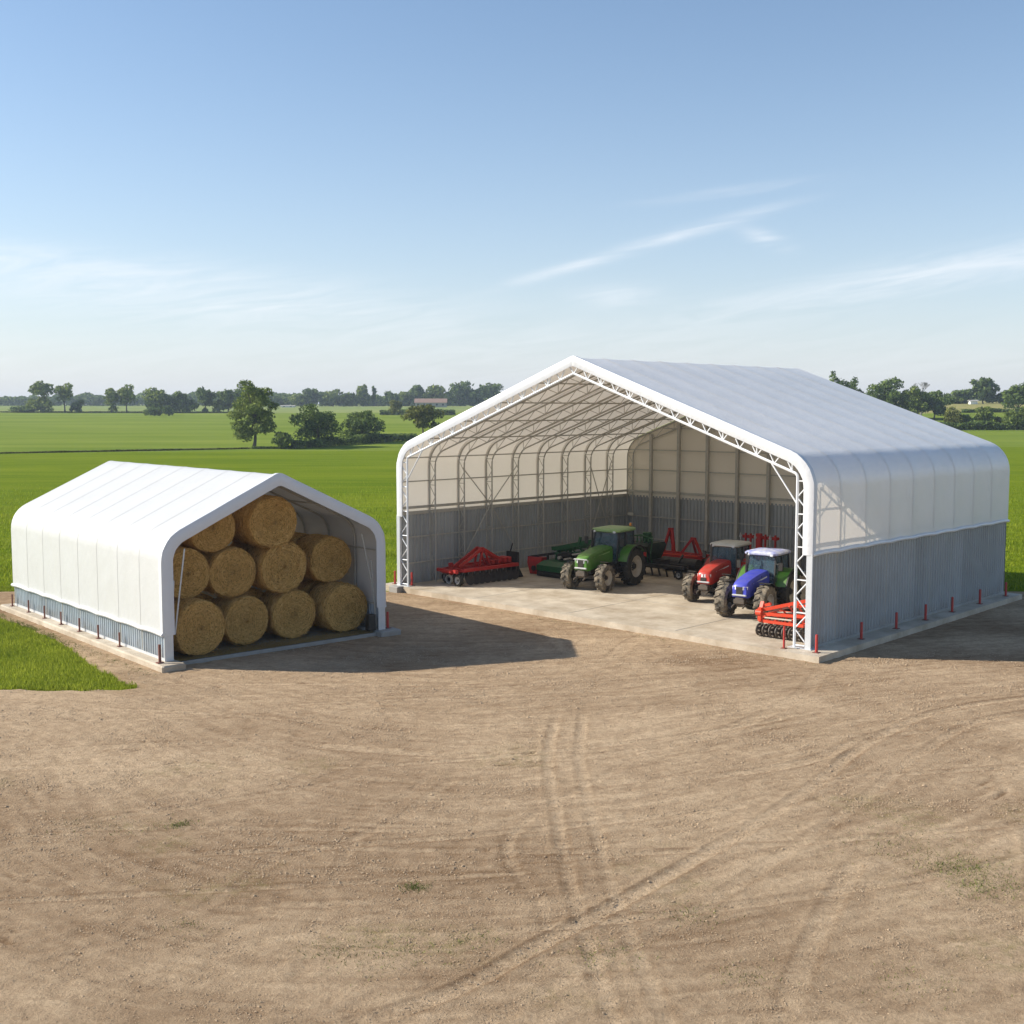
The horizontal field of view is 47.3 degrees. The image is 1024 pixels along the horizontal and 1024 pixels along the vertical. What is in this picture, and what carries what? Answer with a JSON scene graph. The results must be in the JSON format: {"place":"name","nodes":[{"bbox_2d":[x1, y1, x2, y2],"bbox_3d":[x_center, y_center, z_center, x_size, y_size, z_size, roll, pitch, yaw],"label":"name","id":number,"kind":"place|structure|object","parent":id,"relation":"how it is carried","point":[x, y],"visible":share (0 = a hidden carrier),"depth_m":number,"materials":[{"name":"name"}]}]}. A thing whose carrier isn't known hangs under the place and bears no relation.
{"place":"outdoors","nodes":[
{"label":"outdoors","id":0,"kind":"place"},
{"bbox_2d":[0,401,1023,690],"bbox_3d":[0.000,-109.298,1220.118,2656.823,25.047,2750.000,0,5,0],"label":"ground","id":1,"kind":"structure","parent":0,"point":[350,469],"depth_m":215.94,"materials":[{"name":"green plant"}]},
{"bbox_2d":[8,405,39,411],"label":"bush","id":2,"kind":"object","parent":1,"relation":"on","point":[21,408],"visible":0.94,"depth_m":553.38,"materials":[{"name":"green plant"}]},
{"bbox_2d":[24,395,56,411],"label":"bush","id":3,"kind":"object","parent":1,"relation":"on","point":[40,404],"visible":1,"depth_m":555.62,"materials":[{"name":"green plant"}]},
{"bbox_2d":[27,380,53,412],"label":"tree","id":4,"kind":"object","parent":1,"relation":"on","point":[41,388],"visible":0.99,"depth_m":554.49,"materials":[{"name":"green plant"}]},
{"bbox_2d":[54,382,72,412],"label":"tree","id":5,"kind":"object","parent":1,"relation":"on","point":[64,392],"visible":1,"depth_m":555.97,"materials":[{"name":"green plant"}]},
{"bbox_2d":[0,584,136,690],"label":"grass","id":6,"kind":"structure","parent":1,"relation":"on","point":[56,654],"depth_m":42.88,"materials":[{"name":"green plant"}]},
{"bbox_2d":[69,399,83,412],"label":"tree","id":7,"kind":"object","parent":1,"relation":"on","point":[76,406],"visible":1,"depth_m":556.57,"materials":[{"name":"green plant"}]},
{"bbox_2d":[103,388,118,412],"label":"tree","id":8,"kind":"object","parent":1,"relation":"on","point":[110,397],"visible":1,"depth_m":556.55,"materials":[{"name":"green plant"}]},
{"bbox_2d":[0,411,243,412],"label":"hedge","id":9,"kind":"object","parent":1,"relation":"on","point":[101,412],"visible":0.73,"depth_m":557.73,"materials":[{"name":"green plant"}]},
{"bbox_2d":[0,447,249,453],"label":"hedge","id":10,"kind":"object","parent":1,"relation":"on","point":[111,450],"visible":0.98,"depth_m":223.53,"materials":[{"name":"green plant"}]},
{"bbox_2d":[113,384,137,411],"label":"tree","id":11,"kind":"object","parent":1,"relation":"on","point":[126,394],"visible":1,"depth_m":555.56,"materials":[{"name":"green plant"}]},
{"bbox_2d":[0,391,289,405],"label":"woodland","id":12,"kind":"object","parent":1,"relation":"on","point":[89,399],"visible":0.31,"depth_m":1000.57,"materials":[{"name":"green plant"}]},
{"bbox_2d":[143,406,162,415],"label":"bush","id":13,"kind":"object","parent":1,"relation":"on","point":[154,411],"visible":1,"depth_m":496.10,"materials":[{"name":"green plant"}]},
{"bbox_2d":[142,386,170,409],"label":"tree","id":14,"kind":"object","parent":1,"relation":"on","point":[156,397],"visible":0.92,"depth_m":554.35,"materials":[{"name":"green plant"}]},
{"bbox_2d":[160,405,175,415],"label":"bush","id":15,"kind":"object","parent":1,"relation":"on","point":[166,410],"visible":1,"depth_m":497.05,"materials":[{"name":"green plant"}]},
{"bbox_2d":[165,393,178,410],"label":"tree","id":16,"kind":"object","parent":1,"relation":"on","point":[170,401],"visible":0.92,"depth_m":555.28,"materials":[{"name":"green plant"}]},
{"bbox_2d":[174,391,186,411],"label":"tree","id":17,"kind":"object","parent":1,"relation":"on","point":[181,394],"visible":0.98,"depth_m":555.87,"materials":[{"name":"green plant"}]},
{"bbox_2d":[172,397,198,412],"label":"bush","id":18,"kind":"object","parent":1,"relation":"on","point":[187,405],"visible":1,"depth_m":555.16,"materials":[{"name":"green plant"}]},
{"bbox_2d":[0,461,400,672],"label":"hay barn","id":19,"kind":"structure","parent":1,"relation":"on","point":[92,549],"depth_m":48.05,"materials":[{"name":"fabric"}]},
{"bbox_2d":[155,644,163,663],"bbox_3d":[-12.768,5.139,42.329,0.234,0.682,0.234,-4,7,-41],"label":"stake","id":20,"kind":"object","parent":19,"relation":"on","point":[159,655],"visible":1,"depth_m":42.30,"materials":[{"name":"red paint"}]},
{"bbox_2d":[173,597,225,656],"bbox_3d":[-12.240,4.355,44.562,2.185,2.183,1.629,-5,7,-43],"label":"straw bale","id":21,"kind":"object","parent":19,"relation":"on","point":[200,629],"visible":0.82,"depth_m":43.95},
{"bbox_2d":[173,546,210,599],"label":"straw bale","id":22,"kind":"object","parent":21,"relation":"on","point":[195,575],"visible":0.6,"depth_m":44.38},
{"bbox_2d":[195,593,213,601],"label":"straw bale","id":23,"kind":"object","parent":19,"relation":"on","point":[207,597],"visible":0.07,"depth_m":46.49},
{"bbox_2d":[212,594,268,645],"bbox_3d":[-10.973,4.254,46.539,2.072,2.037,1.657,-5,7,-44],"label":"straw bale","id":24,"kind":"object","parent":19,"relation":"on","point":[245,616],"visible":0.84,"depth_m":45.95},
{"bbox_2d":[201,545,255,598],"bbox_3d":[-11.407,2.341,46.262,2.093,2.057,1.657,-4,7,-40],"label":"straw bale","id":25,"kind":"object","parent":24,"relation":"on","point":[232,569],"visible":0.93,"depth_m":45.63},
{"bbox_2d":[181,514,234,553],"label":"straw bale","id":26,"kind":"object","parent":25,"relation":"on","point":[217,536],"visible":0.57,"depth_m":45.30},
{"bbox_2d":[217,587,263,598],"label":"straw bale","id":27,"kind":"object","parent":19,"relation":"on","point":[255,592],"visible":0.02,"depth_m":47.91},
{"bbox_2d":[229,542,251,551],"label":"straw bale","id":28,"kind":"object","parent":27,"relation":"on","point":[246,547],"visible":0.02,"depth_m":48.25},
{"bbox_2d":[231,512,247,544],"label":"straw bale","id":29,"kind":"object","parent":28,"relation":"on","point":[235,539],"visible":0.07,"depth_m":47.62},
{"bbox_2d":[174,628,372,660],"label":"straw litter","id":30,"kind":"object","parent":19,"relation":"on","point":[260,646],"visible":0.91,"depth_m":46.23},
{"bbox_2d":[259,589,315,639],"bbox_3d":[-9.301,4.119,47.986,2.063,2.054,1.657,-4,6,-39],"label":"straw bale","id":31,"kind":"object","parent":19,"relation":"on","point":[291,614],"visible":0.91,"depth_m":47.32},
{"bbox_2d":[247,541,307,593],"bbox_3d":[-9.658,2.189,47.573,2.186,2.177,1.657,-4,7,-41],"label":"straw bale","id":32,"kind":"object","parent":31,"relation":"on","point":[281,569],"visible":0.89,"depth_m":46.92},
{"bbox_2d":[233,494,296,549],"bbox_3d":[-9.950,0.374,46.962,2.198,2.160,1.657,-4,6,-39],"label":"straw bale","id":33,"kind":"object","parent":32,"relation":"on","point":[264,520],"visible":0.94,"depth_m":46.33},
{"bbox_2d":[295,579,321,627],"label":"straw bale","id":34,"kind":"object","parent":19,"relation":"on","point":[306,586],"visible":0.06,"depth_m":49.70},
{"bbox_2d":[290,532,308,578],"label":"straw bale","id":35,"kind":"object","parent":34,"relation":"on","point":[296,537],"visible":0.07,"depth_m":49.90},
{"bbox_2d":[309,581,367,632],"bbox_3d":[-7.383,3.970,49.246,2.175,2.135,1.658,-4,7,-41],"label":"straw bale","id":36,"kind":"object","parent":19,"relation":"on","point":[340,606],"visible":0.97,"depth_m":48.59},
{"bbox_2d":[296,533,351,583],"bbox_3d":[-8.058,1.965,49.546,2.091,2.053,1.658,-4,6,-40],"label":"straw bale","id":37,"kind":"object","parent":36,"relation":"on","point":[328,558],"visible":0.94,"depth_m":48.90},
{"bbox_2d":[385,612,391,628],"bbox_3d":[-5.241,4.535,49.169,0.240,0.700,0.240,5,7,44],"label":"bollard","id":38,"kind":"object","parent":19,"relation":"on","point":[387,620],"visible":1,"depth_m":49.13,"materials":[{"name":"red metal"}]},
{"bbox_2d":[196,386,216,407],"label":"tree","id":39,"kind":"object","parent":1,"relation":"on","point":[206,397],"visible":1,"depth_m":555.62,"materials":[{"name":"green plant"}]},
{"bbox_2d":[209,399,225,411],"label":"tree","id":40,"kind":"object","parent":1,"relation":"on","point":[217,405],"visible":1,"depth_m":555.33,"materials":[{"name":"green plant"}]},
{"bbox_2d":[215,389,233,411],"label":"tree","id":41,"kind":"object","parent":1,"relation":"on","point":[225,397],"visible":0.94,"depth_m":554.69,"materials":[{"name":"green plant"}]},
{"bbox_2d":[229,388,243,408],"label":"tree","id":42,"kind":"object","parent":1,"relation":"on","point":[236,394],"visible":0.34,"depth_m":554.78,"materials":[{"name":"green plant"}]},
{"bbox_2d":[226,379,279,445],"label":"tree","id":43,"kind":"object","parent":1,"relation":"on","point":[252,402],"visible":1,"depth_m":234.79,"materials":[{"name":"green plant"}]},
{"bbox_2d":[251,446,292,448],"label":"hedge","id":44,"kind":"object","parent":1,"relation":"on","point":[268,447],"visible":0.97,"depth_m":232.55,"materials":[{"name":"green plant"}]},
{"bbox_2d":[267,395,284,405],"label":"tree","id":45,"kind":"object","parent":1,"relation":"on","point":[277,399],"visible":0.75,"depth_m":812.71,"materials":[{"name":"green plant"}]},
{"bbox_2d":[271,431,294,447],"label":"bush","id":46,"kind":"object","parent":1,"relation":"on","point":[284,439],"visible":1,"depth_m":231.53,"materials":[{"name":"green plant"}]},
{"bbox_2d":[286,394,309,406],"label":"tree","id":47,"kind":"object","parent":1,"relation":"on","point":[297,400],"visible":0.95,"depth_m":812.77,"materials":[{"name":"green plant"}]},
{"bbox_2d":[302,388,319,404],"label":"tree","id":48,"kind":"object","parent":1,"relation":"on","point":[311,395],"visible":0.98,"depth_m":813.17,"materials":[{"name":"green plant"}]},
{"bbox_2d":[288,403,343,446],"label":"tree","id":49,"kind":"object","parent":1,"relation":"on","point":[311,427],"visible":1,"depth_m":238.57,"materials":[{"name":"green plant"}]},
{"bbox_2d":[318,389,344,406],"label":"tree","id":50,"kind":"object","parent":1,"relation":"on","point":[333,397],"visible":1,"depth_m":813.44,"materials":[{"name":"green plant"}]},
{"bbox_2d":[340,392,357,406],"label":"tree","id":51,"kind":"object","parent":1,"relation":"on","point":[349,399],"visible":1,"depth_m":812.58,"materials":[{"name":"green plant"}]},
{"bbox_2d":[289,433,417,448],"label":"hedge","id":52,"kind":"object","parent":1,"relation":"on","point":[362,438],"visible":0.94,"depth_m":251.13,"materials":[{"name":"green plant"}]},
{"bbox_2d":[213,390,498,405],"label":"woodland","id":53,"kind":"object","parent":1,"relation":"on","point":[378,402],"visible":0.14,"depth_m":901.04,"materials":[{"name":"green plant"}]},
{"bbox_2d":[337,410,385,437],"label":"tree","id":54,"kind":"object","parent":1,"relation":"on","point":[362,422],"visible":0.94,"depth_m":255.43,"materials":[{"name":"green plant"}]},
{"bbox_2d":[355,384,369,405],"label":"tree","id":55,"kind":"object","parent":1,"relation":"on","point":[362,394],"visible":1,"depth_m":814.46,"materials":[{"name":"green plant"}]},
{"bbox_2d":[371,386,376,405],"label":"tree","id":56,"kind":"object","parent":1,"relation":"on","point":[374,392],"visible":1,"depth_m":815.24,"materials":[{"name":"green plant"}]},
{"bbox_2d":[382,390,398,405],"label":"tree","id":57,"kind":"object","parent":1,"relation":"on","point":[389,395],"visible":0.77,"depth_m":813.15,"materials":[{"name":"green plant"}]},
{"bbox_2d":[388,400,402,413],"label":"bush","id":58,"kind":"object","parent":1,"relation":"on","point":[395,406],"visible":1,"depth_m":496.60,"materials":[{"name":"green plant"}]},
{"bbox_2d":[398,391,411,405],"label":"tree","id":59,"kind":"object","parent":1,"relation":"on","point":[404,398],"visible":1,"depth_m":812.97,"materials":[{"name":"green plant"}]},
{"bbox_2d":[407,384,424,403],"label":"tree","id":60,"kind":"object","parent":1,"relation":"on","point":[416,391],"visible":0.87,"depth_m":813.78,"materials":[{"name":"green plant"}]},
{"bbox_2d":[379,409,455,414],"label":"hedge","id":61,"kind":"object","parent":1,"relation":"on","point":[403,412],"visible":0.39,"depth_m":517.30,"materials":[{"name":"green plant"}]},
{"bbox_2d":[400,404,444,432],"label":"tree","id":62,"kind":"object","parent":1,"relation":"on","point":[422,416],"visible":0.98,"depth_m":286.38,"materials":[{"name":"green plant"}]},
{"bbox_2d":[414,399,447,406],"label":"farmhouse","id":63,"kind":"object","parent":1,"relation":"on","point":[438,402],"visible":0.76,"depth_m":752.94,"materials":[{"name":"red tile"}]},
{"bbox_2d":[422,384,446,398],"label":"tree","id":64,"kind":"object","parent":1,"relation":"on","point":[434,392],"visible":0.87,"depth_m":812.63,"materials":[{"name":"green plant"}]},
{"bbox_2d":[446,380,474,405],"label":"tree","id":65,"kind":"object","parent":1,"relation":"on","point":[458,390],"visible":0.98,"depth_m":813.34,"materials":[{"name":"green plant"}]},
{"bbox_2d":[461,388,483,405],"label":"tree","id":66,"kind":"object","parent":1,"relation":"on","point":[473,397],"visible":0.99,"depth_m":812.91,"materials":[{"name":"green plant"}]},
{"bbox_2d":[475,382,503,401],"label":"tree","id":67,"kind":"object","parent":1,"relation":"on","point":[489,390],"visible":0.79,"depth_m":813.32,"materials":[{"name":"green plant"}]},
{"bbox_2d":[0,591,1023,1023],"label":"gravel yard","id":68,"kind":"structure","parent":1,"relation":"on","point":[422,623],"depth_m":25.92,"materials":[{"name":"beige soil"}]},
{"bbox_2d":[0,593,817,675],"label":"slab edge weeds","id":69,"kind":"object","parent":68,"relation":"on","point":[31,627],"visible":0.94,"depth_m":48.95,"materials":[{"name":"green plant"}]},
{"bbox_2d":[0,645,1023,1023],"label":"loose stones","id":70,"kind":"object","parent":68,"relation":"on","point":[468,693],"visible":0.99,"depth_m":27.38,"materials":[{"name":"beige gravel"}]},
{"bbox_2d":[21,802,1023,1011],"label":"weeds","id":71,"kind":"object","parent":68,"relation":"on","point":[622,948],"visible":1,"depth_m":22.80,"materials":[{"name":"green plant"}]},
{"bbox_2d":[386,356,1021,662],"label":"storage barn","id":72,"kind":"structure","parent":1,"relation":"on","point":[873,514],"depth_m":57.07,"materials":[{"name":"fabric"}]},
{"bbox_2d":[437,543,523,585],"bbox_3d":[-1.604,2.737,62.620,5.258,1.907,2.115,-5,7,-43],"label":"disc harrow","id":73,"kind":"object","parent":72,"relation":"on","point":[509,562],"visible":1,"depth_m":61.98,"materials":[{"name":"red paint"}]},
{"bbox_2d":[527,552,554,573],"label":"red plough body","id":74,"kind":"object","parent":72,"relation":"on","point":[533,561],"visible":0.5,"depth_m":65.21,"materials":[{"name":"paint"}]},
{"bbox_2d":[536,535,619,580],"bbox_3d":[3.848,2.327,63.580,4.846,2.557,2.231,5,7,44],"label":"green mower","id":75,"kind":"object","parent":72,"relation":"on","point":[550,568],"visible":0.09,"depth_m":63.78,"materials":[{"name":"paint"}]},
{"bbox_2d":[560,523,646,591],"bbox_3d":[4.751,2.257,60.567,2.660,3.220,4.903,4,6,36],"label":"tractor","id":76,"kind":"object","parent":72,"relation":"on","point":[600,565],"visible":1,"depth_m":60.10,"materials":[{"name":"green metal"}]},
{"bbox_2d":[626,532,688,579],"bbox_3d":[8.161,2.344,64.580,3.950,2.350,1.760,5,7,44],"label":"seed drill","id":77,"kind":"object","parent":72,"relation":"on","point":[654,553],"visible":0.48,"depth_m":64.44,"materials":[{"name":"green paint"}]},
{"bbox_2d":[661,554,701,571],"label":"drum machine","id":78,"kind":"object","parent":72,"relation":"on","point":[695,564],"visible":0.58,"depth_m":65.70,"materials":[{"name":"black metal"}]},
{"bbox_2d":[662,528,709,566],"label":"cultivator","id":79,"kind":"object","parent":72,"relation":"on","point":[673,552],"visible":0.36,"depth_m":68.17,"materials":[{"name":"red paint"}]},
{"bbox_2d":[682,540,759,600],"bbox_3d":[10.160,2.859,56.488,2.394,2.726,4.413,4,6,36],"label":"tractor","id":80,"kind":"object","parent":72,"relation":"on","point":[710,573],"visible":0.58,"depth_m":55.78,"materials":[{"name":"red metal"}]},
{"bbox_2d":[713,547,802,619],"bbox_3d":[11.083,3.169,52.400,2.474,2.817,4.560,4,6,36],"label":"tractor","id":81,"kind":"object","parent":72,"relation":"on","point":[753,586],"visible":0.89,"depth_m":51.77,"materials":[{"name":"blue metal"}]},
{"bbox_2d":[739,533,778,568],"bbox_3d":[13.520,2.361,63.981,2.350,2.380,1.000,5,7,44],"label":"folded harrow","id":82,"kind":"object","parent":72,"relation":"on","point":[758,538],"visible":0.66,"depth_m":63.78,"materials":[{"name":"red paint"}]},
{"bbox_2d":[755,599,805,641],"bbox_3d":[11.260,4.205,47.263,2.198,1.679,2.116,4,7,41],"label":"disc harrow","id":83,"kind":"object","parent":72,"relation":"on","point":[773,627],"visible":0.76,"depth_m":46.89,"materials":[{"name":"red paint"}]},
{"bbox_2d":[781,626,786,648],"bbox_3d":[10.444,4.804,44.824,0.192,0.875,0.192,5,7,44],"label":"bollard","id":84,"kind":"object","parent":72,"relation":"on","point":[784,647],"visible":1,"depth_m":44.79,"materials":[{"name":"red metal"}]},
{"bbox_2d":[812,634,820,653],"bbox_3d":[11.486,4.960,44.043,0.240,0.700,0.240,5,7,44],"label":"bollard","id":85,"kind":"object","parent":72,"relation":"on","point":[816,644],"visible":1,"depth_m":44.01,"materials":[{"name":"red metal"}]},
{"bbox_2d":[858,622,864,639],"bbox_3d":[13.958,4.733,46.651,0.240,0.700,0.240,5,7,44],"label":"bollard","id":86,"kind":"object","parent":72,"relation":"on","point":[861,631],"visible":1,"depth_m":46.61,"materials":[{"name":"red metal"}]},
{"bbox_2d":[892,612,899,628],"bbox_3d":[16.090,4.538,48.892,0.240,0.700,0.240,5,7,44],"label":"bollard","id":87,"kind":"object","parent":72,"relation":"on","point":[896,620],"visible":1,"depth_m":48.85,"materials":[{"name":"red metal"}]},
{"bbox_2d":[829,371,843,385],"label":"tree","id":88,"kind":"object","parent":1,"relation":"on","point":[836,379],"visible":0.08,"depth_m":427.05,"materials":[{"name":"green plant"}]},
{"bbox_2d":[840,376,863,392],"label":"tree","id":89,"kind":"object","parent":1,"relation":"on","point":[851,384],"visible":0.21,"depth_m":425.69,"materials":[{"name":"green plant"}]},
{"bbox_2d":[864,376,916,408],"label":"tree","id":90,"kind":"object","parent":1,"relation":"on","point":[880,392],"visible":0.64,"depth_m":414.02,"materials":[{"name":"green plant"}]},
{"bbox_2d":[897,386,930,413],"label":"tree","id":91,"kind":"object","parent":1,"relation":"on","point":[912,403],"visible":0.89,"depth_m":410.67,"materials":[{"name":"green plant"}]},
{"bbox_2d":[917,390,955,418],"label":"tree","id":92,"kind":"object","parent":1,"relation":"on","point":[937,401],"visible":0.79,"depth_m":414.28,"materials":[{"name":"green plant"}]},
{"bbox_2d":[944,406,962,422],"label":"tree","id":93,"kind":"object","parent":1,"relation":"on","point":[951,415],"visible":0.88,"depth_m":341.82,"materials":[{"name":"green plant"}]},
{"bbox_2d":[943,389,976,403],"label":"tree","id":94,"kind":"object","parent":1,"relation":"on","point":[962,396],"visible":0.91,"depth_m":554.04,"materials":[{"name":"green plant"}]},
{"bbox_2d":[960,413,972,422],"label":"bush","id":95,"kind":"object","parent":1,"relation":"on","point":[966,418],"visible":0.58,"depth_m":342.06,"materials":[{"name":"green plant"}]},
{"bbox_2d":[964,377,999,403],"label":"tree","id":96,"kind":"object","parent":1,"relation":"on","point":[983,389],"visible":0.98,"depth_m":554.30,"materials":[{"name":"green plant"}]},
{"bbox_2d":[940,420,1023,429],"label":"hedge","id":97,"kind":"object","parent":1,"relation":"on","point":[981,425],"visible":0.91,"depth_m":334.59,"materials":[{"name":"green plant"}]},
{"bbox_2d":[974,406,995,421],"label":"tree","id":98,"kind":"object","parent":1,"relation":"on","point":[987,413],"visible":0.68,"depth_m":341.94,"materials":[{"name":"green plant"}]},
{"bbox_2d":[961,408,1009,412],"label":"hedge","id":99,"kind":"object","parent":1,"relation":"on","point":[973,411],"visible":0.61,"depth_m":449.68,"materials":[{"name":"green plant"}]},
{"bbox_2d":[993,392,1004,403],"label":"tree","id":100,"kind":"object","parent":1,"relation":"on","point":[999,396],"visible":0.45,"depth_m":555.83,"materials":[{"name":"green plant"}]},
{"bbox_2d":[1001,409,1021,427],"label":"tree","id":101,"kind":"object","parent":1,"relation":"on","point":[1011,416],"visible":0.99,"depth_m":333.88,"materials":[{"name":"green plant"}]},
{"bbox_2d":[1001,382,1023,412],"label":"tree","id":102,"kind":"object","parent":1,"relation":"on","point":[1013,396],"visible":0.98,"depth_m":436.32,"materials":[{"name":"green plant"}]},
{"bbox_2d":[1018,406,1023,429],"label":"tree","id":103,"kind":"object","parent":1,"relation":"on","point":[1021,410],"visible":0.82,"depth_m":334.29,"materials":[{"name":"green plant"}]},
{"bbox_2d":[0,0,1023,403],"label":"sky","id":104,"kind":"structure","parent":0,"point":[282,196],"materials":[{"name":"blue"}]},
{"bbox_2d":[914,382,929,415],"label":"bare tree","id":105,"kind":"object","parent":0,"point":[925,385],"visible":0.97,"depth_m":437.89,"materials":[{"name":"grey plant"}]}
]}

